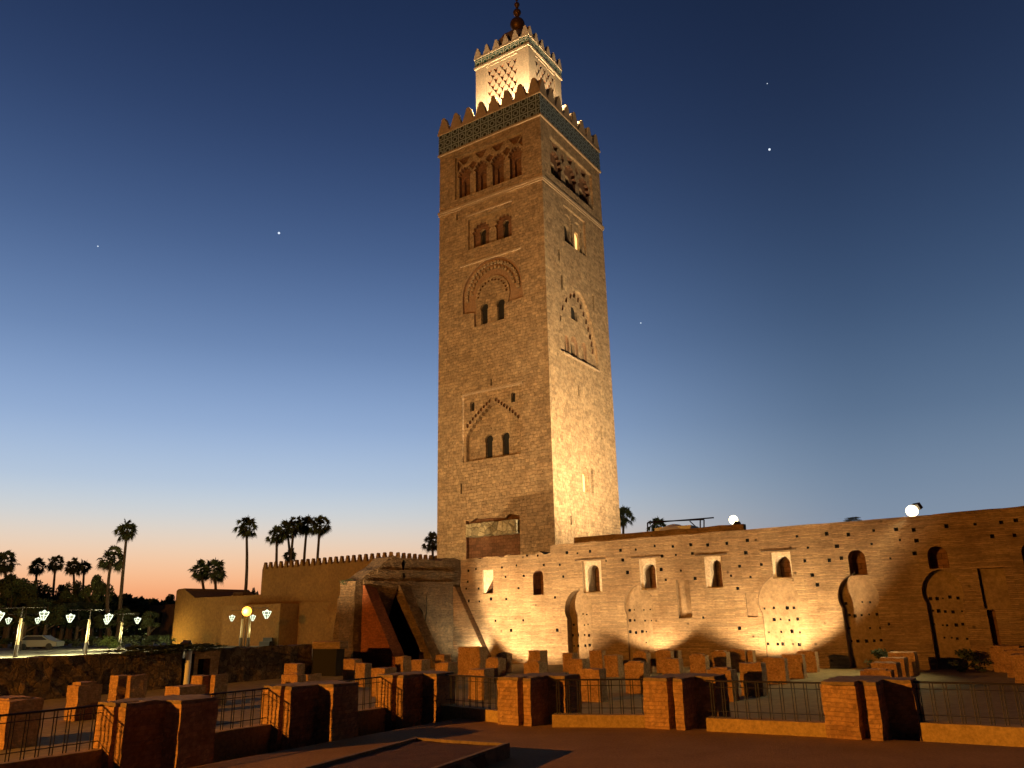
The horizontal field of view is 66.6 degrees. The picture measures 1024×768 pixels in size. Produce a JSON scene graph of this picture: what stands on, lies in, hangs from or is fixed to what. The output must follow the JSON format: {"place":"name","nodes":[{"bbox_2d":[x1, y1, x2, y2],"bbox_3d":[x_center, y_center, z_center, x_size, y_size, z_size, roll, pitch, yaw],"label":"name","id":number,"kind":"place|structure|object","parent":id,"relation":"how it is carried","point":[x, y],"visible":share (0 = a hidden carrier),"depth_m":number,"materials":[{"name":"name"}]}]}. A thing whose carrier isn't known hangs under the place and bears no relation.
{"place":"outdoors","nodes":[
{"label":"outdoors","id":0,"kind":"place"},
{"bbox_2d":[0,631,312,657],"bbox_3d":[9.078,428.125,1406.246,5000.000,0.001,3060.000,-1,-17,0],"label":"plaza","id":1,"kind":"structure","parent":0,"point":[8,652],"depth_m":73.77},
{"bbox_2d":[0,549,21,645],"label":"palm tree","id":2,"kind":"object","parent":1,"relation":"on","point":[7,566],"visible":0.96,"depth_m":102.72,"materials":[{"name":"green plant"}]},
{"bbox_2d":[0,578,38,647],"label":"broadleaf tree","id":3,"kind":"object","parent":1,"relation":"on","point":[8,589],"visible":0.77,"depth_m":92.68,"materials":[{"name":"green plant"}]},
{"bbox_2d":[0,606,48,656],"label":"street lamp","id":4,"kind":"object","parent":1,"relation":"on","point":[43,614],"visible":1,"depth_m":59.04,"materials":[{"name":"metal"}]},
{"bbox_2d":[0,597,61,637],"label":"broadleaf tree","id":5,"kind":"object","parent":1,"relation":"on","point":[29,620],"visible":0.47,"depth_m":85.84,"materials":[{"name":"green plant"}]},
{"bbox_2d":[26,557,47,634],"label":"palm tree","id":6,"kind":"object","parent":1,"relation":"on","point":[36,571],"visible":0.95,"depth_m":117.02,"materials":[{"name":"green plant"}]},
{"bbox_2d":[21,635,64,649],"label":"parked car","id":7,"kind":"object","parent":1,"relation":"on","point":[48,642],"visible":0.79,"depth_m":79.32,"materials":[{"name":"grey paint"}]},
{"bbox_2d":[31,579,59,634],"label":"broadleaf tree","id":8,"kind":"object","parent":1,"relation":"on","point":[45,592],"visible":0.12,"depth_m":107.88,"materials":[{"name":"green plant"}]},
{"bbox_2d":[28,598,67,647],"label":"broadleaf tree","id":9,"kind":"object","parent":1,"relation":"on","point":[56,618],"visible":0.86,"depth_m":86.04,"materials":[{"name":"green plant"}]},
{"bbox_2d":[46,555,66,635],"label":"palm tree","id":10,"kind":"object","parent":1,"relation":"on","point":[53,566],"visible":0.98,"depth_m":117.12,"materials":[{"name":"green plant"}]},
{"bbox_2d":[53,590,83,646],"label":"broadleaf tree","id":11,"kind":"object","parent":1,"relation":"on","point":[67,596],"visible":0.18,"depth_m":94.18,"materials":[{"name":"green plant"}]},
{"bbox_2d":[57,580,84,644],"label":"broadleaf tree","id":12,"kind":"object","parent":1,"relation":"on","point":[76,589],"visible":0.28,"depth_m":100.53,"materials":[{"name":"green plant"}]},
{"bbox_2d":[63,557,85,641],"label":"palm tree","id":13,"kind":"object","parent":1,"relation":"on","point":[70,569],"visible":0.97,"depth_m":117.13,"materials":[{"name":"green plant"}]},
{"bbox_2d":[62,601,100,646],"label":"broadleaf tree","id":14,"kind":"object","parent":1,"relation":"on","point":[80,609],"visible":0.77,"depth_m":91.03,"materials":[{"name":"green plant"}]},
{"bbox_2d":[0,593,175,640],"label":"woodland","id":15,"kind":"object","parent":1,"relation":"on","point":[128,599],"visible":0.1,"depth_m":124.36,"materials":[{"name":"green plant"}]},
{"bbox_2d":[66,609,112,653],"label":"street lamp","id":16,"kind":"object","parent":1,"relation":"on","point":[70,617],"visible":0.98,"depth_m":62.26,"materials":[{"name":"metal"}]},
{"bbox_2d":[76,574,114,643],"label":"broadleaf tree","id":17,"kind":"object","parent":1,"relation":"on","point":[98,587],"visible":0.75,"depth_m":96.35,"materials":[{"name":"green plant"}]},
{"bbox_2d":[96,545,122,644],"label":"palm tree","id":18,"kind":"object","parent":1,"relation":"on","point":[109,564],"visible":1,"depth_m":92.72,"materials":[{"name":"green plant"}]},
{"bbox_2d":[93,608,138,636],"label":"broadleaf tree","id":19,"kind":"object","parent":1,"relation":"on","point":[127,615],"visible":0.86,"depth_m":90.47,"materials":[{"name":"green plant"}]},
{"bbox_2d":[113,518,137,635],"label":"palm tree","id":20,"kind":"object","parent":1,"relation":"on","point":[127,531],"visible":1,"depth_m":93.50,"materials":[{"name":"green plant"}]},
{"bbox_2d":[140,611,159,645],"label":"broadleaf tree","id":21,"kind":"object","parent":1,"relation":"on","point":[148,617],"visible":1,"depth_m":87.78,"materials":[{"name":"green plant"}]},
{"bbox_2d":[188,558,210,588],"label":"palm tree","id":22,"kind":"object","parent":1,"relation":"on","point":[198,577],"visible":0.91,"depth_m":95.21,"materials":[{"name":"green plant"}]},
{"bbox_2d":[199,557,227,588],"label":"palm tree","id":23,"kind":"object","parent":1,"relation":"on","point":[218,574],"visible":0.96,"depth_m":95.33,"materials":[{"name":"green plant"}]},
{"bbox_2d":[172,588,261,644],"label":"annex building","id":24,"kind":"structure","parent":1,"relation":"on","point":[198,615],"depth_m":87.12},
{"bbox_2d":[232,517,257,591],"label":"palm tree","id":25,"kind":"object","parent":1,"relation":"on","point":[245,530],"visible":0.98,"depth_m":96.59,"materials":[{"name":"green plant"}]},
{"bbox_2d":[220,603,298,645],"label":"porch block","id":26,"kind":"structure","parent":1,"relation":"on","point":[279,625],"depth_m":77.60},
{"bbox_2d":[265,524,286,561],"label":"palm tree","id":27,"kind":"object","parent":1,"relation":"on","point":[278,539],"visible":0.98,"depth_m":98.55,"materials":[{"name":"green plant"}]},
{"bbox_2d":[283,515,303,562],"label":"palm tree","id":28,"kind":"object","parent":1,"relation":"on","point":[292,529],"visible":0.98,"depth_m":98.76,"materials":[{"name":"green plant"}]},
{"bbox_2d":[295,514,315,561],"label":"palm tree","id":29,"kind":"object","parent":1,"relation":"on","point":[307,520],"visible":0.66,"depth_m":101.66,"materials":[{"name":"green plant"}]},
{"bbox_2d":[307,515,331,561],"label":"palm tree","id":30,"kind":"object","parent":1,"relation":"on","point":[319,529],"visible":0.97,"depth_m":98.77,"materials":[{"name":"green plant"}]},
{"bbox_2d":[260,552,436,643],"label":"prayer hall","id":31,"kind":"structure","parent":1,"relation":"on","point":[312,589],"depth_m":77.73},
{"bbox_2d":[421,531,436,558],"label":"palm tree","id":32,"kind":"object","parent":1,"relation":"on","point":[431,546],"visible":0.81,"depth_m":103.22,"materials":[{"name":"green plant"}]},
{"bbox_2d":[619,507,636,533],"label":"palm tree","id":33,"kind":"object","parent":1,"relation":"on","point":[624,520],"visible":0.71,"depth_m":103.78,"materials":[{"name":"green plant"}]},
{"bbox_2d":[147,604,174,640],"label":"arcaded building","id":34,"kind":"structure","parent":0,"point":[165,619],"depth_m":116.28,"materials":[{"name":"black"}]},
{"bbox_2d":[375,671,455,731],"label":"brick pier","id":35,"kind":"structure","parent":0,"point":[410,699],"depth_m":14.69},
{"bbox_2d":[0,664,1023,760],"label":"excavation floor","id":36,"kind":"structure","parent":0,"point":[927,675],"depth_m":25.43,"materials":[{"name":"soil"}]},
{"bbox_2d":[0,695,43,749],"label":"pillar stump","id":37,"kind":"object","parent":36,"relation":"on","point":[13,704],"visible":0.86,"depth_m":18.59,"materials":[{"name":"brick"}]},
{"bbox_2d":[0,748,102,767],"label":"wall","id":38,"kind":"structure","parent":36,"relation":"on","point":[86,758],"depth_m":9.83,"materials":[{"name":"paint"}]},
{"bbox_2d":[0,704,102,761],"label":"iron railing","id":39,"kind":"object","parent":38,"relation":"on","point":[43,718],"visible":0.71,"depth_m":9.87,"materials":[{"name":"black"}]},
{"bbox_2d":[63,681,101,721],"bbox_3d":[-13.242,9.776,24.067,0.659,1.136,0.776,-12,-20,32],"label":"pillar stump","id":40,"kind":"object","parent":36,"relation":"on","point":[84,693],"visible":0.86,"depth_m":23.86,"materials":[{"name":"brick"}]},
{"bbox_2d":[0,650,183,699],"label":"rubble wall","id":41,"kind":"structure","parent":36,"relation":"on","point":[52,677],"depth_m":32.32,"materials":[{"name":"stone"}]},
{"bbox_2d":[101,645,178,655],"bbox_3d":[-16.605,11.868,34.745,1.934,0.429,3.277,-6,-17,15],"label":"creeper","id":42,"kind":"object","parent":41,"relation":"on","point":[135,649],"visible":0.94,"depth_m":34.38,"materials":[{"name":"green plant"}]},
{"bbox_2d":[107,674,129,700],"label":"pillar stump","id":43,"kind":"object","parent":36,"relation":"on","point":[117,685],"visible":0.75,"depth_m":28.76,"materials":[{"name":"brick"}]},
{"bbox_2d":[125,674,147,698],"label":"pillar stump","id":44,"kind":"object","parent":36,"relation":"on","point":[136,685],"visible":0.76,"depth_m":28.56,"materials":[{"name":"brick"}]},
{"bbox_2d":[93,694,217,767],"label":"brick pier","id":45,"kind":"structure","parent":36,"relation":"on","point":[170,731],"depth_m":10.39,"materials":[{"name":"brick"}]},
{"bbox_2d":[165,684,205,694],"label":"pillar stump","id":46,"kind":"object","parent":36,"relation":"on","point":[190,689],"visible":0.38,"depth_m":24.78,"materials":[{"name":"brick"}]},
{"bbox_2d":[209,673,227,703],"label":"pillar stump","id":47,"kind":"object","parent":36,"relation":"on","point":[219,682],"visible":0.71,"depth_m":27.88,"materials":[{"name":"brick"}]},
{"bbox_2d":[212,723,271,762],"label":"wall","id":48,"kind":"structure","parent":36,"relation":"on","point":[236,742],"depth_m":11.95,"materials":[{"name":"paint"}]},
{"bbox_2d":[201,688,267,730],"bbox_3d":[-4.426,5.015,11.929,0.026,0.564,1.663,-12,-20,32],"label":"iron railing","id":49,"kind":"object","parent":48,"relation":"on","point":[232,698],"visible":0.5,"depth_m":12.19,"materials":[{"name":"black"}]},
{"bbox_2d":[215,644,311,682],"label":"rubble wall","id":50,"kind":"structure","parent":36,"relation":"on","point":[245,664],"depth_m":39.77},
{"bbox_2d":[180,650,220,684],"bbox_3d":[-15.007,13.526,37.136,0.750,1.570,1.921,-12,-20,32],"label":"brick doorway","id":51,"kind":"structure","parent":50,"relation":"attached to","point":[206,662],"depth_m":37.41,"materials":[{"name":"black"}]},
{"bbox_2d":[260,680,357,752],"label":"brick pier","id":52,"kind":"structure","parent":36,"relation":"on","point":[299,714],"depth_m":12.58,"materials":[{"name":"brick"}]},
{"bbox_2d":[312,641,347,675],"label":"dark doorway","id":53,"kind":"structure","parent":36,"relation":"on","point":[327,658],"depth_m":41.90,"materials":[{"name":"black"}]},
{"bbox_2d":[343,659,361,679],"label":"pillar stump","id":54,"kind":"object","parent":36,"relation":"on","point":[349,669],"visible":0.57,"depth_m":38.47,"materials":[{"name":"brick"}]},
{"bbox_2d":[355,663,372,686],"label":"pillar stump","id":55,"kind":"object","parent":36,"relation":"on","point":[362,670],"visible":0.82,"depth_m":34.24,"materials":[{"name":"brick"}]},
{"bbox_2d":[357,707,385,736],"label":"wall","id":56,"kind":"structure","parent":36,"relation":"on","point":[371,720],"depth_m":14.22,"materials":[{"name":"brick"}]},
{"bbox_2d":[338,676,380,710],"bbox_3d":[-2.924,5.641,14.099,0.026,0.564,1.563,-12,-20,32],"label":"iron railing","id":57,"kind":"object","parent":56,"relation":"on","point":[358,684],"visible":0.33,"depth_m":14.46,"materials":[{"name":"black"}]},
{"bbox_2d":[360,585,404,667],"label":"raking buttress","id":58,"kind":"structure","parent":36,"relation":"on","point":[380,646],"depth_m":46.59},
{"bbox_2d":[370,667,396,696],"bbox_3d":[-4.842,11.389,29.809,0.736,1.048,0.906,-12,-20,32],"label":"pillar stump","id":59,"kind":"object","parent":36,"relation":"on","point":[381,670],"visible":0.33,"depth_m":29.58,"materials":[{"name":"brick"}]},
{"bbox_2d":[333,556,460,661],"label":"ruined vault","id":60,"kind":"object","parent":36,"relation":"on","point":[431,583],"visible":0.55,"depth_m":50.22,"materials":[{"name":"brown"}]},
{"bbox_2d":[395,656,410,672],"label":"pillar stump","id":61,"kind":"object","parent":36,"relation":"on","point":[402,663],"visible":0.72,"depth_m":41.09,"materials":[{"name":"brick"}]},
{"bbox_2d":[396,585,439,667],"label":"raking buttress","id":62,"kind":"structure","parent":36,"relation":"on","point":[410,608],"depth_m":48.44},
{"bbox_2d":[441,704,497,722],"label":"wall","id":63,"kind":"structure","parent":36,"relation":"on","point":[454,711],"depth_m":14.18,"materials":[{"name":"brick"}]},
{"bbox_2d":[446,674,497,708],"bbox_3d":[-0.716,5.678,14.377,0.026,0.564,1.868,14,-22,-40],"label":"iron railing","id":64,"kind":"object","parent":63,"relation":"on","point":[475,681],"visible":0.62,"depth_m":14.37,"materials":[{"name":"black"}]},
{"bbox_2d":[458,646,486,674],"bbox_3d":[-1.943,14.091,39.642,1.397,1.455,0.880,-12,-20,32],"label":"pillar stump","id":65,"kind":"object","parent":36,"relation":"on","point":[471,657],"visible":0.71,"depth_m":39.34,"materials":[{"name":"brick"}]},
{"bbox_2d":[453,586,491,662],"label":"raking buttress","id":66,"kind":"structure","parent":36,"relation":"on","point":[466,631],"depth_m":51.43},
{"bbox_2d":[468,668,494,699],"bbox_3d":[-1.041,10.713,27.869,0.738,1.040,0.855,-12,-20,32],"label":"pillar stump","id":67,"kind":"object","parent":36,"relation":"on","point":[482,672],"visible":0.82,"depth_m":27.57,"materials":[{"name":"brick"}]},
{"bbox_2d":[485,657,506,681],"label":"pillar stump","id":68,"kind":"object","parent":36,"relation":"on","point":[498,664],"visible":0.62,"depth_m":35.23,"materials":[{"name":"brick"}]},
{"bbox_2d":[524,661,547,673],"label":"pillar stump","id":69,"kind":"object","parent":36,"relation":"on","point":[535,667],"visible":0.51,"depth_m":35.16,"materials":[{"name":"brick"}]},
{"bbox_2d":[497,673,581,725],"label":"brick pier","id":70,"kind":"structure","parent":36,"relation":"on","point":[531,699],"depth_m":13.39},
{"bbox_2d":[568,658,589,673],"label":"pillar stump","id":71,"kind":"object","parent":36,"relation":"on","point":[575,665],"visible":0.51,"depth_m":33.50,"materials":[{"name":"brick"}]},
{"bbox_2d":[579,668,607,701],"bbox_3d":[2.796,10.177,26.383,0.794,1.057,0.749,-12,-20,31],"label":"pillar stump","id":72,"kind":"object","parent":36,"relation":"on","point":[592,673],"visible":0.84,"depth_m":26.11,"materials":[{"name":"brick"}]},
{"bbox_2d":[590,650,605,668],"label":"pillar stump","id":73,"kind":"object","parent":36,"relation":"on","point":[596,658],"visible":0.73,"depth_m":40.15,"materials":[{"name":"brick"}]},
{"bbox_2d":[604,655,623,676],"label":"pillar stump","id":74,"kind":"object","parent":36,"relation":"on","point":[613,665],"visible":0.96,"depth_m":36.80,"materials":[{"name":"brick"}]},
{"bbox_2d":[624,660,649,693],"bbox_3d":[4.628,10.795,28.730,0.784,1.147,0.563,-12,-20,31],"label":"pillar stump","id":75,"kind":"object","parent":36,"relation":"on","point":[637,669],"visible":0.76,"depth_m":28.56,"materials":[{"name":"brick"}]},
{"bbox_2d":[655,649,673,672],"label":"pillar stump","id":76,"kind":"object","parent":36,"relation":"on","point":[663,653],"visible":0.51,"depth_m":38.65,"materials":[{"name":"brick"}]},
{"bbox_2d":[661,658,682,673],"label":"pillar stump","id":77,"kind":"object","parent":36,"relation":"on","point":[672,665],"visible":0.65,"depth_m":32.42,"materials":[{"name":"brick"}]},
{"bbox_2d":[642,673,730,729],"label":"brick pier","id":78,"kind":"structure","parent":36,"relation":"on","point":[680,701],"depth_m":12.57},
{"bbox_2d":[689,653,709,672],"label":"pillar stump","id":79,"kind":"object","parent":36,"relation":"on","point":[699,663],"visible":0.73,"depth_m":35.72,"materials":[{"name":"brick"}]},
{"bbox_2d":[712,650,730,666],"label":"pillar stump","id":80,"kind":"object","parent":36,"relation":"on","point":[721,658],"visible":0.67,"depth_m":37.34,"materials":[{"name":"brick"}]},
{"bbox_2d":[707,666,739,701],"bbox_3d":[6.988,9.870,25.676,0.838,1.064,0.815,-12,-20,31],"label":"pillar stump","id":81,"kind":"object","parent":36,"relation":"on","point":[730,673],"visible":0.51,"depth_m":25.42,"materials":[{"name":"brick"}]},
{"bbox_2d":[728,649,747,671],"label":"pillar stump","id":82,"kind":"object","parent":36,"relation":"on","point":[737,656],"visible":0.62,"depth_m":38.03,"materials":[{"name":"brick"}]},
{"bbox_2d":[461,506,1023,670],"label":"fortified wall","id":83,"kind":"structure","parent":36,"relation":"on","point":[934,591],"depth_m":41.60,"materials":[{"name":"stone"}]},
{"bbox_2d":[574,523,745,542],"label":"parapet wall","id":84,"kind":"structure","parent":83,"relation":"on","point":[697,530],"depth_m":49.21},
{"bbox_2d":[738,662,768,695],"bbox_3d":[8.446,10.265,27.148,0.799,1.097,0.843,-12,-20,32],"label":"pillar stump","id":85,"kind":"object","parent":36,"relation":"on","point":[752,671],"visible":0.9,"depth_m":26.86,"materials":[{"name":"brick"}]},
{"bbox_2d":[706,716,825,736],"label":"wall","id":86,"kind":"structure","parent":36,"relation":"on","point":[809,728],"depth_m":11.63,"materials":[{"name":"brick"}]},
{"bbox_2d":[705,680,823,721],"bbox_3d":[3.838,4.818,11.859,1.771,0.564,0.026,-11,-19,29],"label":"iron railing","id":87,"kind":"object","parent":86,"relation":"on","point":[767,688],"visible":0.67,"depth_m":11.85,"materials":[{"name":"black"}]},
{"bbox_2d":[763,657,789,683],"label":"pillar stump","id":88,"kind":"object","parent":36,"relation":"on","point":[776,668],"visible":0.84,"depth_m":31.30,"materials":[{"name":"brick"}]},
{"bbox_2d":[781,653,806,678],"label":"pillar stump","id":89,"kind":"object","parent":36,"relation":"on","point":[797,666],"visible":0.86,"depth_m":33.65,"materials":[{"name":"brick"}]},
{"bbox_2d":[796,650,819,672],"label":"pillar stump","id":90,"kind":"object","parent":36,"relation":"on","point":[811,661],"visible":0.8,"depth_m":36.97,"materials":[{"name":"brick"}]},
{"bbox_2d":[821,675,923,740],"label":"brick pier","id":91,"kind":"structure","parent":36,"relation":"on","point":[873,708],"depth_m":11.16,"materials":[{"name":"brick"}]},
{"bbox_2d":[860,668,894,676],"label":"pillar stump","id":92,"kind":"object","parent":36,"relation":"on","point":[877,672],"visible":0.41,"depth_m":25.81,"materials":[{"name":"brick"}]},
{"bbox_2d":[871,661,902,676],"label":"pillar stump","id":93,"kind":"object","parent":36,"relation":"on","point":[894,666],"visible":0.45,"depth_m":29.14,"materials":[{"name":"brick"}]},
{"bbox_2d":[880,656,909,677],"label":"pillar stump","id":94,"kind":"object","parent":36,"relation":"on","point":[904,667],"visible":0.46,"depth_m":31.57,"materials":[{"name":"brick"}]},
{"bbox_2d":[888,651,919,675],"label":"pillar stump","id":95,"kind":"object","parent":36,"relation":"on","point":[913,663],"visible":0.59,"depth_m":33.96,"materials":[{"name":"brick"}]},
{"bbox_2d":[947,648,991,672],"bbox_3d":[20.636,12.442,35.069,1.492,1.072,1.550,8,-19,-29],"label":"shrub","id":96,"kind":"object","parent":36,"relation":"on","point":[967,655],"visible":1,"depth_m":35.03,"materials":[{"name":"green plant"}]},
{"bbox_2d":[919,720,1023,746],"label":"wall","id":97,"kind":"structure","parent":36,"relation":"on","point":[1011,735],"depth_m":10.71,"materials":[{"name":"paint"}]},
{"bbox_2d":[912,681,1023,725],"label":"iron railing","id":98,"kind":"object","parent":97,"relation":"on","point":[971,690],"visible":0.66,"depth_m":10.92,"materials":[{"name":"black"}]},
{"bbox_2d":[989,645,1023,672],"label":"pillar stump","id":99,"kind":"object","parent":36,"relation":"on","point":[997,658],"visible":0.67,"depth_m":34.66,"materials":[{"name":"brick"}]},
{"bbox_2d":[1003,649,1023,677],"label":"pillar stump","id":100,"kind":"object","parent":36,"relation":"on","point":[1007,657],"visible":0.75,"depth_m":31.91,"materials":[{"name":"brick"}]},
{"bbox_2d":[1010,653,1023,682],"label":"pillar stump","id":101,"kind":"object","parent":36,"relation":"on","point":[1017,660],"visible":0.91,"depth_m":29.22,"materials":[{"name":"brick"}]},
{"bbox_2d":[0,0,1023,601],"label":"sky","id":102,"kind":"structure","parent":0,"point":[831,317],"materials":[{"name":"blue"}]},
{"bbox_2d":[189,718,1023,767],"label":"walkway","id":103,"kind":"structure","parent":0,"point":[546,745],"depth_m":10.36,"materials":[{"name":"stone"}]},
{"bbox_2d":[301,737,509,767],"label":"planting bed","id":104,"kind":"object","parent":103,"relation":"on","point":[417,752],"visible":1,"depth_m":9.55,"materials":[{"name":"soil"}]},
{"bbox_2d":[552,713,644,727],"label":"wall","id":105,"kind":"structure","parent":103,"relation":"on","point":[618,720],"depth_m":12.73,"materials":[{"name":"brick"}]},
{"bbox_2d":[552,679,642,713],"bbox_3d":[1.466,5.203,12.961,1.588,0.564,0.027,-5,-17,11],"label":"iron railing","id":106,"kind":"object","parent":105,"relation":"on","point":[587,685],"visible":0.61,"depth_m":12.99,"materials":[{"name":"black"}]},
{"bbox_3d":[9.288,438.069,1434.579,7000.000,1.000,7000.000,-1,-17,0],"label":"ground","id":107,"kind":"structure","parent":0,"visible":0},
{"bbox_2d":[437,0,620,560],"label":"minaret","id":108,"kind":"object","parent":107,"relation":"on","point":[527,462],"visible":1,"depth_m":76.14,"materials":[{"name":"stone"}]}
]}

